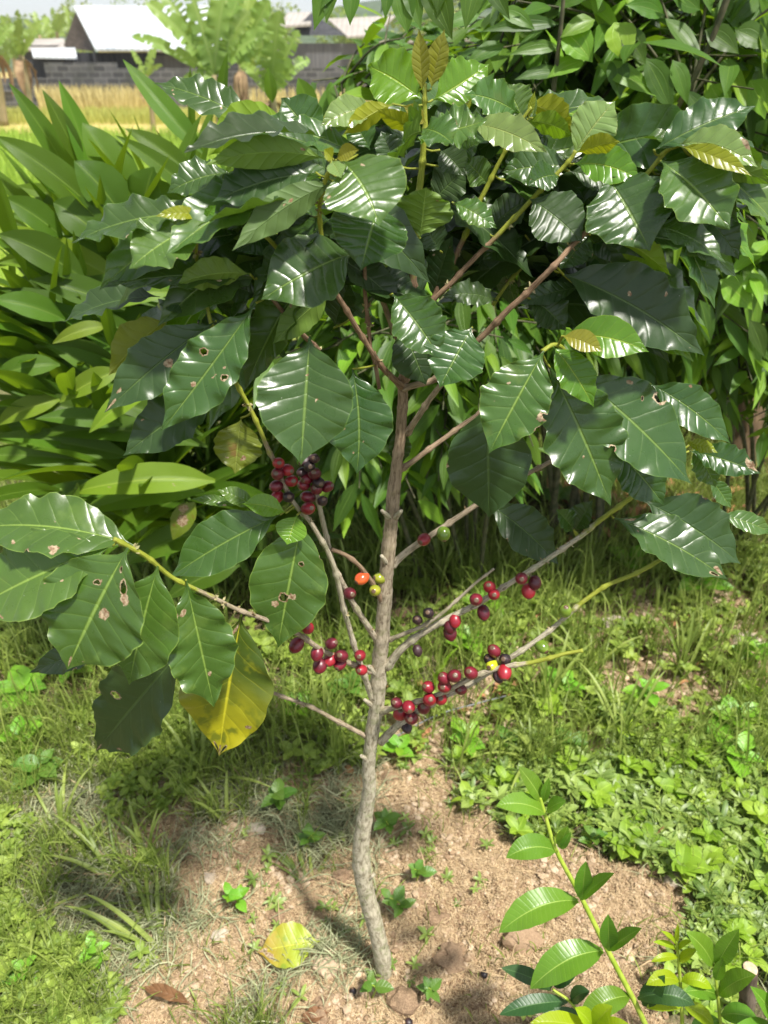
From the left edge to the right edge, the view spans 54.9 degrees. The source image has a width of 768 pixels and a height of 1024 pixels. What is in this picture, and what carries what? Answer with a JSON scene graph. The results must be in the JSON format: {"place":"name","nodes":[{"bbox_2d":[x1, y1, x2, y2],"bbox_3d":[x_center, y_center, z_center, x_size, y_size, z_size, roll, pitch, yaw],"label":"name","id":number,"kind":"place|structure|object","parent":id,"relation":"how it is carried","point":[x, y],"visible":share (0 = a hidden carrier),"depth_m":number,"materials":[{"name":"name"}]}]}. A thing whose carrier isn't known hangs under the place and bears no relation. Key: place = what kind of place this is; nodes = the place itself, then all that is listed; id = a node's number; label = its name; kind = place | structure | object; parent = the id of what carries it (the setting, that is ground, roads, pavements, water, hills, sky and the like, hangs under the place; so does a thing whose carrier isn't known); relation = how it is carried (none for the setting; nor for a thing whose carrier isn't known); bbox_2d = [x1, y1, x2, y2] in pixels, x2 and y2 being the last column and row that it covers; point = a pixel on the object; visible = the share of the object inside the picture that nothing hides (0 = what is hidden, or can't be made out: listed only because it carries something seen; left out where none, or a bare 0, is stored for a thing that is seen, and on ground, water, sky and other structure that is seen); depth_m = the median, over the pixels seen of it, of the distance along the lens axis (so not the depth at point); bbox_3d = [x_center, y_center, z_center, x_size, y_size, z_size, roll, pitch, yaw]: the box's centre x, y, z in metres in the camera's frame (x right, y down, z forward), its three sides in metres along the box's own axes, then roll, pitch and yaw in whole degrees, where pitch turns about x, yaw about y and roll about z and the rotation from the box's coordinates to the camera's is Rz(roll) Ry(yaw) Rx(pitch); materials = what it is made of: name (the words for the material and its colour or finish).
{"place":"outdoors","nodes":[
{"label":"outdoors","id":0,"kind":"place"},
{"bbox_2d":[17,39,68,60],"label":"barn","id":1,"kind":"structure","parent":0,"point":[47,43],"depth_m":35.71,"materials":[{"name":"metal"}]},
{"bbox_2d":[0,0,372,22],"label":"sky","id":2,"kind":"structure","parent":0,"point":[42,7],"materials":[{"name":"white"}]},
{"bbox_2d":[0,0,516,71],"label":"hills","id":3,"kind":"structure","parent":0,"point":[375,5],"depth_m":186.34,"materials":[{"name":"plant"}]},
{"bbox_2d":[0,72,767,1023],"bbox_3d":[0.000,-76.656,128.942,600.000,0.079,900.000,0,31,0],"label":"ground","id":4,"kind":"structure","parent":0,"point":[672,1018],"depth_m":1.55,"materials":[{"name":"soil"}]},
{"bbox_2d":[0,23,14,125],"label":"banana plant","id":5,"kind":"object","parent":4,"relation":"on","point":[4,36],"visible":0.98,"depth_m":19.89,"materials":[{"name":"green plant"}]},
{"bbox_2d":[0,9,42,101],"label":"banana plant","id":6,"kind":"object","parent":4,"relation":"on","point":[15,48],"visible":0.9,"depth_m":21.10,"materials":[{"name":"green plant"}]},
{"bbox_2d":[0,714,42,761],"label":"broadleaf weed","id":7,"kind":"object","parent":4,"relation":"on","point":[14,724],"visible":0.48,"depth_m":1.85,"materials":[{"name":"plant"}]},
{"bbox_2d":[0,665,46,714],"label":"broadleaf weed","id":8,"kind":"object","parent":4,"relation":"on","point":[21,677],"visible":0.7,"depth_m":1.99,"materials":[{"name":"plant"}]},
{"bbox_2d":[10,748,62,791],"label":"broadleaf weed","id":9,"kind":"object","parent":4,"relation":"on","point":[47,753],"visible":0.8,"depth_m":1.76,"materials":[{"name":"plant"}]},
{"bbox_2d":[23,11,55,38],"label":"banana plant","id":10,"kind":"object","parent":4,"relation":"on","point":[43,32],"visible":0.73,"depth_m":40.36,"materials":[{"name":"green plant"}]},
{"bbox_2d":[28,48,76,77],"bbox_3d":[-12.915,-17.219,29.322,2.486,2.060,2.000,0,31,0],"label":"lean to","id":11,"kind":"object","parent":4,"relation":"on","point":[56,54],"visible":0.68,"depth_m":28.76,"materials":[{"name":"white metal"}]},
{"bbox_2d":[0,760,107,870],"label":"grass tuft","id":12,"kind":"object","parent":4,"relation":"on","point":[59,799],"visible":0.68,"depth_m":1.67,"materials":[{"name":"plant"}]},
{"bbox_2d":[41,7,70,38],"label":"banana plant","id":13,"kind":"object","parent":4,"relation":"on","point":[58,28],"visible":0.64,"depth_m":41.65,"materials":[{"name":"green plant"}]},
{"bbox_2d":[0,836,128,954],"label":"grass tuft","id":14,"kind":"object","parent":4,"relation":"on","point":[45,924],"visible":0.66,"depth_m":1.49,"materials":[{"name":"plant"}]},
{"bbox_2d":[11,804,119,934],"bbox_3d":[-0.652,0.749,1.556,0.212,0.103,0.281,0,31,0],"label":"grass tuft","id":15,"kind":"object","parent":4,"relation":"on","point":[90,841],"visible":0.63,"depth_m":1.57,"materials":[{"name":"plant"}]},
{"bbox_2d":[32,82,148,111],"bbox_3d":[-12.182,-16.482,29.119,7.533,0.921,12.459,0,31,0],"label":"ripe rice","id":16,"kind":"object","parent":4,"relation":"on","point":[89,97],"visible":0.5,"depth_m":24.78,"materials":[{"name":"plant"}]},
{"bbox_2d":[79,931,110,967],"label":"broadleaf weed","id":17,"kind":"object","parent":4,"relation":"on","point":[91,949],"visible":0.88,"depth_m":1.40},
{"bbox_2d":[0,725,200,1023],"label":"ground cover","id":18,"kind":"object","parent":4,"relation":"on","point":[141,780],"visible":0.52,"depth_m":1.45,"materials":[{"name":"green plant"}]},
{"bbox_2d":[66,867,162,954],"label":"grass tuft","id":19,"kind":"object","parent":4,"relation":"on","point":[114,927],"visible":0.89,"depth_m":1.44,"materials":[{"name":"plant"}]},
{"bbox_2d":[85,796,165,910],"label":"grass tuft","id":20,"kind":"object","parent":4,"relation":"on","point":[136,835],"visible":0.76,"depth_m":1.60,"materials":[{"name":"plant"}]},
{"bbox_2d":[6,104,278,124],"bbox_3d":[-6.278,-11.963,22.185,16.860,0.402,3.811,0,31,0],"label":"ripe rice","id":21,"kind":"object","parent":4,"relation":"on","point":[102,116],"visible":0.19,"depth_m":21.18,"materials":[{"name":"plant"}]},
{"bbox_2d":[131,47,161,129],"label":"banana plant","id":22,"kind":"object","parent":4,"relation":"on","point":[149,66],"visible":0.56,"depth_m":17.91,"materials":[{"name":"green plant"}]},
{"bbox_2d":[64,6,237,67],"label":"barn","id":23,"kind":"structure","parent":4,"relation":"on","point":[107,32],"depth_m":29.99,"materials":[{"name":"white metal"}]},
{"bbox_2d":[142,983,190,1003],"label":"fallen leaf","id":24,"kind":"object","parent":4,"relation":"on","point":[167,992],"visible":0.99,"depth_m":1.36,"materials":[{"name":"plant"}]},
{"bbox_2d":[0,673,337,1023],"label":"grass","id":25,"kind":"structure","parent":4,"relation":"on","point":[233,761],"depth_m":1.63,"materials":[{"name":"plant"}]},
{"bbox_2d":[0,53,363,608],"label":"ginger clump","id":26,"kind":"object","parent":4,"relation":"on","point":[56,380],"visible":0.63,"depth_m":1.63,"materials":[{"name":"green plant"}]},
{"bbox_2d":[1,62,366,108],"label":"block wall","id":27,"kind":"structure","parent":4,"relation":"on","point":[102,74],"depth_m":27.59,"materials":[{"name":"concrete"}]},
{"bbox_2d":[131,0,273,123],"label":"banana plant","id":28,"kind":"object","parent":4,"relation":"on","point":[229,20],"visible":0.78,"depth_m":12.51,"materials":[{"name":"green plant"}]},
{"bbox_2d":[0,122,411,197],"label":"rice plants","id":29,"kind":"object","parent":4,"relation":"on","point":[25,135],"visible":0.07,"depth_m":12.90,"materials":[{"name":"plant"}]},
{"bbox_2d":[0,698,411,1023],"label":"cut grass","id":30,"kind":"structure","parent":4,"relation":"on","point":[200,922],"depth_m":1.55,"materials":[{"name":"plant"}]},
{"bbox_2d":[182,770,233,824],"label":"grass tuft","id":31,"kind":"object","parent":4,"relation":"on","point":[217,815],"visible":0.67,"depth_m":1.70,"materials":[{"name":"plant"}]},
{"bbox_2d":[163,714,269,810],"bbox_3d":[-0.418,0.562,1.801,0.242,0.167,0.314,-11,33,-18],"label":"grass tuft","id":32,"kind":"object","parent":4,"relation":"on","point":[202,757],"visible":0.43,"depth_m":1.79,"materials":[{"name":"plant"}]},
{"bbox_2d":[222,882,249,912],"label":"broadleaf weed","id":33,"kind":"object","parent":4,"relation":"on","point":[236,894],"visible":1,"depth_m":1.47,"materials":[{"name":"plant"}]},
{"bbox_2d":[215,0,286,100],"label":"banana plant","id":34,"kind":"object","parent":4,"relation":"on","point":[260,10],"visible":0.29,"depth_m":13.39,"materials":[{"name":"green plant"}]},
{"bbox_2d":[240,10,309,112],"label":"banana plant","id":35,"kind":"object","parent":4,"relation":"on","point":[280,65],"visible":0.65,"depth_m":12.64,"materials":[{"name":"green plant"}]},
{"bbox_2d":[261,777,297,809],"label":"broadleaf weed","id":36,"kind":"object","parent":4,"relation":"on","point":[278,792],"visible":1,"depth_m":1.69,"materials":[{"name":"plant"}]},
{"bbox_2d":[259,842,330,882],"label":"grass tuft","id":37,"kind":"object","parent":4,"relation":"on","point":[289,864],"visible":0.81,"depth_m":1.59,"materials":[{"name":"plant"}]},
{"bbox_2d":[248,85,366,107],"bbox_3d":[0.722,-16.282,28.807,14.176,0.901,15.424,0,31,0],"label":"ripe rice","id":38,"kind":"object","parent":4,"relation":"on","point":[278,97],"visible":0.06,"depth_m":24.94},
{"bbox_2d":[294,823,325,846],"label":"broadleaf weed","id":39,"kind":"object","parent":4,"relation":"on","point":[307,831],"visible":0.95,"depth_m":1.61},
{"bbox_2d":[309,995,330,1023],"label":"soil clod","id":40,"kind":"object","parent":4,"relation":"on","point":[317,1001],"visible":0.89,"depth_m":1.34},
{"bbox_2d":[288,687,359,765],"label":"grass tuft","id":41,"kind":"object","parent":4,"relation":"on","point":[320,740],"visible":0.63,"depth_m":1.85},
{"bbox_2d":[312,948,341,978],"bbox_3d":[-0.111,0.860,1.407,0.053,0.038,0.055,-12,33,-19],"label":"soil clod","id":42,"kind":"object","parent":4,"relation":"on","point":[322,971],"visible":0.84,"depth_m":1.39,"materials":[{"name":"soil"}]},
{"bbox_2d":[314,6,366,42],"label":"tree","id":43,"kind":"object","parent":4,"relation":"on","point":[343,39],"visible":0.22,"depth_m":50.98,"materials":[{"name":"green plant"}]},
{"bbox_2d":[326,670,365,694],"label":"broadleaf weed","id":44,"kind":"object","parent":4,"relation":"on","point":[357,681],"visible":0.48,"depth_m":1.97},
{"bbox_2d":[252,325,451,513],"bbox_3d":[0.018,-0.483,2.671,1.290,1.077,0.738,0,31,0],"label":"evergreen bush","id":45,"kind":"object","parent":4,"relation":"on","point":[292,345],"visible":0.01,"depth_m":2.63,"materials":[{"name":"green plant"}]},
{"bbox_2d":[326,538,380,604],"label":"grass tuft","id":46,"kind":"object","parent":4,"relation":"on","point":[355,571],"visible":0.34,"depth_m":2.36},
{"bbox_2d":[234,742,505,1019],"bbox_3d":[-0.021,0.746,1.616,0.639,0.076,0.675,0,31,0],"label":"ground cover","id":47,"kind":"object","parent":4,"relation":"on","point":[268,856],"visible":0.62,"depth_m":1.57,"materials":[{"name":"green plant"}]},
{"bbox_2d":[360,970,393,997],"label":"broadleaf weed","id":48,"kind":"object","parent":4,"relation":"on","point":[382,986],"visible":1,"depth_m":1.32,"materials":[{"name":"plant"}]},
{"bbox_2d":[281,12,474,67],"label":"shed","id":49,"kind":"structure","parent":4,"relation":"on","point":[320,55],"depth_m":31.75,"materials":[{"name":"metal"}]},
{"bbox_2d":[107,756,653,1023],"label":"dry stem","id":50,"kind":"object","parent":4,"relation":"on","point":[405,920],"visible":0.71,"depth_m":1.50,"materials":[{"name":"plant"}]},
{"bbox_2d":[0,29,767,979],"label":"coffee tree","id":51,"kind":"object","parent":4,"relation":"on","point":[582,213],"visible":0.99,"depth_m":0.72,"materials":[{"name":"green plant"}]},
{"bbox_2d":[0,413,767,781],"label":"grass","id":52,"kind":"structure","parent":4,"relation":"on","point":[678,485],"depth_m":2.15,"materials":[{"name":"plant"}]},
{"bbox_2d":[0,531,767,777],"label":"ground cover","id":53,"kind":"object","parent":4,"relation":"on","point":[265,634],"visible":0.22,"depth_m":2.10,"materials":[{"name":"green plant"}]},
{"bbox_2d":[0,512,767,1001],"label":"cut grass","id":54,"kind":"structure","parent":4,"relation":"on","point":[340,768],"depth_m":1.80,"materials":[{"name":"plant"}]},
{"bbox_2d":[431,677,767,1023],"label":"ground cover","id":55,"kind":"object","parent":54,"relation":"on","point":[621,796],"visible":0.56,"depth_m":1.68,"materials":[{"name":"green plant"}]},
{"bbox_2d":[385,669,767,991],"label":"grass","id":56,"kind":"structure","parent":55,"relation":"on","point":[662,810],"depth_m":1.74,"materials":[{"name":"plant"}]},
{"bbox_2d":[73,758,698,1023],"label":"soil crumb","id":57,"kind":"object","parent":4,"relation":"on","point":[596,897],"visible":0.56,"depth_m":1.55,"materials":[{"name":"soil"}]},
{"bbox_2d":[374,807,400,834],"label":"broadleaf weed","id":58,"kind":"object","parent":4,"relation":"on","point":[383,817],"visible":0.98,"depth_m":1.63,"materials":[{"name":"plant"}]},
{"bbox_2d":[311,4,483,524],"bbox_3d":[0.123,-0.640,2.377,0.802,1.648,0.645,0,31,0],"label":"cinnamon shrub","id":59,"kind":"object","parent":4,"relation":"on","point":[356,70],"visible":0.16,"depth_m":1.99,"materials":[{"name":"green plant"}]},
{"bbox_2d":[382,734,413,758],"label":"broadleaf weed","id":60,"kind":"object","parent":4,"relation":"on","point":[393,742],"visible":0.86,"depth_m":1.84,"materials":[{"name":"plant"}]},
{"bbox_2d":[381,885,415,917],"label":"broadleaf weed","id":61,"kind":"object","parent":4,"relation":"on","point":[396,897],"visible":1,"depth_m":1.46,"materials":[{"name":"plant"}]},
{"bbox_2d":[97,757,700,1023],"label":"mulch fibre","id":62,"kind":"object","parent":4,"relation":"on","point":[440,889],"visible":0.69,"depth_m":1.50,"materials":[{"name":"soil"}]},
{"bbox_2d":[257,921,319,968],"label":"fallen leaf","id":63,"kind":"object","parent":62,"relation":"on","point":[287,934],"visible":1,"depth_m":1.42,"materials":[{"name":"plant"}]},
{"bbox_2d":[385,985,422,1016],"bbox_3d":[0.036,0.898,1.357,0.072,0.057,0.048,0,31,0],"label":"soil clod","id":64,"kind":"object","parent":4,"relation":"on","point":[401,1000],"visible":0.95,"depth_m":1.34,"materials":[{"name":"soil"}]},
{"bbox_2d":[127,744,684,1023],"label":"grass","id":65,"kind":"structure","parent":4,"relation":"on","point":[469,817],"depth_m":1.44,"materials":[{"name":"plant"}]},
{"bbox_2d":[67,554,766,1023],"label":"soil crumb","id":66,"kind":"object","parent":4,"relation":"on","point":[669,680],"visible":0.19,"depth_m":1.81,"materials":[{"name":"soil"}]},
{"bbox_2d":[408,858,436,881],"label":"broadleaf weed","id":67,"kind":"object","parent":4,"relation":"on","point":[417,868],"visible":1,"depth_m":1.53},
{"bbox_2d":[416,976,441,1002],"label":"broadleaf weed","id":68,"kind":"object","parent":4,"relation":"on","point":[430,987],"visible":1,"depth_m":1.33,"materials":[{"name":"plant"}]},
{"bbox_2d":[399,517,459,584],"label":"grass tuft","id":69,"kind":"object","parent":4,"relation":"on","point":[438,575],"visible":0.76,"depth_m":2.47,"materials":[{"name":"plant"}]},
{"bbox_2d":[424,905,449,925],"bbox_3d":[0.105,0.819,1.489,0.052,0.035,0.045,14,34,22],"label":"soil clod","id":70,"kind":"object","parent":4,"relation":"on","point":[435,916],"visible":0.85,"depth_m":1.48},
{"bbox_2d":[253,180,622,584],"bbox_3d":[0.154,-0.210,1.988,0.947,1.320,0.818,0,31,0],"label":"cinnamon shrub","id":71,"kind":"object","parent":4,"relation":"on","point":[513,336],"visible":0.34,"depth_m":1.71,"materials":[{"name":"green plant"}]},
{"bbox_2d":[433,941,465,973],"bbox_3d":[0.127,0.857,1.418,0.060,0.038,0.059,-14,34,-22],"label":"soil clod","id":72,"kind":"object","parent":4,"relation":"on","point":[452,959],"visible":1,"depth_m":1.41,"materials":[{"name":"soil"}]},
{"bbox_2d":[446,624,483,655],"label":"broadleaf weed","id":73,"kind":"object","parent":4,"relation":"on","point":[464,636],"visible":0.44,"depth_m":2.13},
{"bbox_2d":[450,715,485,756],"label":"broadleaf weed","id":74,"kind":"object","parent":4,"relation":"on","point":[480,745],"visible":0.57,"depth_m":1.87,"materials":[{"name":"plant"}]},
{"bbox_2d":[502,926,544,956],"bbox_3d":[0.274,0.835,1.446,0.067,0.062,0.071,21,37,31],"label":"soil clod","id":75,"kind":"object","parent":4,"relation":"on","point":[533,935],"visible":0.76,"depth_m":1.43,"materials":[{"name":"soil"}]},
{"bbox_2d":[292,531,767,771],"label":"soil crumb","id":76,"kind":"object","parent":4,"relation":"on","point":[486,691],"visible":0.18,"depth_m":2.10,"materials":[{"name":"soil"}]},
{"bbox_2d":[475,709,591,791],"bbox_3d":[0.344,0.578,1.814,0.256,0.127,0.190,-20,36,-29],"label":"grass tuft","id":77,"kind":"object","parent":4,"relation":"on","point":[530,747],"visible":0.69,"depth_m":1.82,"materials":[{"name":"plant"}]},
{"bbox_2d":[499,964,589,1015],"bbox_3d":[0.289,0.945,1.240,0.230,0.563,0.061,10,33,15],"label":"sapling","id":78,"kind":"object","parent":4,"relation":"on","point":[532,1004],"visible":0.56,"depth_m":1.14,"materials":[{"name":"green plant"}]},
{"bbox_2d":[500,620,593,706],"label":"grass tuft","id":79,"kind":"object","parent":4,"relation":"on","point":[559,677],"visible":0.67,"depth_m":1.96,"materials":[{"name":"plant"}]},
{"bbox_2d":[541,666,586,694],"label":"broadleaf weed","id":80,"kind":"object","parent":4,"relation":"on","point":[571,679],"visible":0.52,"depth_m":2.00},
{"bbox_2d":[368,0,765,402],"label":"evergreen bush","id":81,"kind":"object","parent":4,"relation":"on","point":[630,371],"depth_m":2.83,"materials":[{"name":"green plant"}]},
{"bbox_2d":[384,0,767,548],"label":"cinnamon shrub","id":82,"kind":"object","parent":4,"relation":"on","point":[676,33],"visible":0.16,"depth_m":1.62,"materials":[{"name":"green plant"}]},
{"bbox_2d":[440,0,767,358],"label":"cinnamon branch","id":83,"kind":"object","parent":82,"relation":"attached to","point":[659,80],"visible":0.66,"depth_m":1.45,"materials":[{"name":"green plant"}]},
{"bbox_2d":[387,677,767,1023],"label":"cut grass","id":84,"kind":"structure","parent":4,"relation":"on","point":[579,832],"depth_m":1.68,"materials":[{"name":"plant"}]},
{"bbox_2d":[531,1003,627,1023],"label":"sapling","id":85,"kind":"object","parent":4,"relation":"on","point":[599,1013],"visible":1,"depth_m":1.02,"materials":[{"name":"green plant"}]},
{"bbox_2d":[535,606,641,678],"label":"grass tuft","id":86,"kind":"object","parent":4,"relation":"on","point":[592,640],"visible":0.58,"depth_m":2.07,"materials":[{"name":"plant"}]},
{"bbox_2d":[578,825,607,847],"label":"broadleaf weed","id":87,"kind":"object","parent":4,"relation":"on","point":[594,833],"visible":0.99,"depth_m":1.63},
{"bbox_2d":[496,766,694,1023],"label":"sapling","id":88,"kind":"object","parent":4,"relation":"on","point":[563,961],"visible":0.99,"depth_m":1.04,"materials":[{"name":"green plant"}]},
{"bbox_2d":[608,545,649,572],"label":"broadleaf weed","id":89,"kind":"object","parent":4,"relation":"on","point":[631,552],"visible":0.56,"depth_m":2.50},
{"bbox_2d":[578,661,685,765],"bbox_3d":[0.630,0.504,1.865,0.240,0.201,0.303,0,31,0],"label":"grass tuft","id":90,"kind":"object","parent":4,"relation":"on","point":[635,720],"visible":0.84,"depth_m":1.88,"materials":[{"name":"plant"}]},
{"bbox_2d":[509,423,767,528],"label":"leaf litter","id":91,"kind":"object","parent":4,"relation":"on","point":[619,500],"visible":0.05,"depth_m":2.86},
{"bbox_2d":[622,678,669,706],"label":"broadleaf weed","id":92,"kind":"object","parent":4,"relation":"on","point":[663,686],"visible":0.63,"depth_m":1.99,"materials":[{"name":"plant"}]},
{"bbox_2d":[646,924,713,1023],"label":"sapling","id":93,"kind":"object","parent":4,"relation":"on","point":[699,1012],"visible":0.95,"depth_m":1.07,"materials":[{"name":"green plant"}]},
{"bbox_2d":[643,610,729,680],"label":"grass tuft","id":94,"kind":"object","parent":4,"relation":"on","point":[685,656],"visible":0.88,"depth_m":2.08,"materials":[{"name":"plant"}]},
{"bbox_2d":[678,572,733,591],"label":"broadleaf weed","id":95,"kind":"object","parent":4,"relation":"on","point":[707,580],"visible":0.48,"depth_m":2.41,"materials":[{"name":"plant"}]},
{"bbox_2d":[668,215,767,550],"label":"cinnamon shrub","id":96,"kind":"object","parent":4,"relation":"on","point":[742,380],"visible":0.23,"depth_m":1.86,"materials":[{"name":"green plant"}]},
{"bbox_2d":[685,929,755,1023],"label":"sapling","id":97,"kind":"object","parent":4,"relation":"on","point":[721,953],"visible":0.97,"depth_m":1.06,"materials":[{"name":"green plant"}]},
{"bbox_2d":[707,694,759,733],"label":"broadleaf weed","id":98,"kind":"object","parent":4,"relation":"on","point":[728,710],"visible":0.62,"depth_m":1.90,"materials":[{"name":"plant"}]},
{"bbox_2d":[712,730,763,777],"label":"broadleaf weed","id":99,"kind":"object","parent":4,"relation":"on","point":[742,741],"visible":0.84,"depth_m":1.80,"materials":[{"name":"plant"}]},
{"bbox_2d":[738,961,757,1011],"bbox_3d":[0.599,0.924,1.219,0.156,0.593,0.028,5,32,8],"label":"cut stake","id":100,"kind":"object","parent":4,"relation":"on","point":[747,997],"visible":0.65,"depth_m":1.09,"materials":[{"name":"brown wood"}]},
{"bbox_2d":[737,986,767,1023],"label":"sapling","id":101,"kind":"object","parent":4,"relation":"on","point":[761,996],"visible":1,"depth_m":1.01,"materials":[{"name":"green plant"}]},
{"bbox_2d":[312,0,509,39],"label":"overhanging branch","id":102,"kind":"object","parent":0,"point":[440,13],"visible":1,"depth_m":1.00,"materials":[{"name":"green plant"}]},
{"bbox_2d":[524,426,554,503],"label":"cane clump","id":103,"kind":"object","parent":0,"point":[542,477],"visible":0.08,"depth_m":2.89,"materials":[{"name":"plant"}]},
{"bbox_2d":[718,398,764,485],"bbox_3d":[1.457,-0.315,2.999,0.145,0.431,0.146,15,34,23],"label":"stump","id":104,"kind":"object","parent":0,"point":[757,425],"visible":0.19,"depth_m":2.94,"materials":[{"name":"wood"}]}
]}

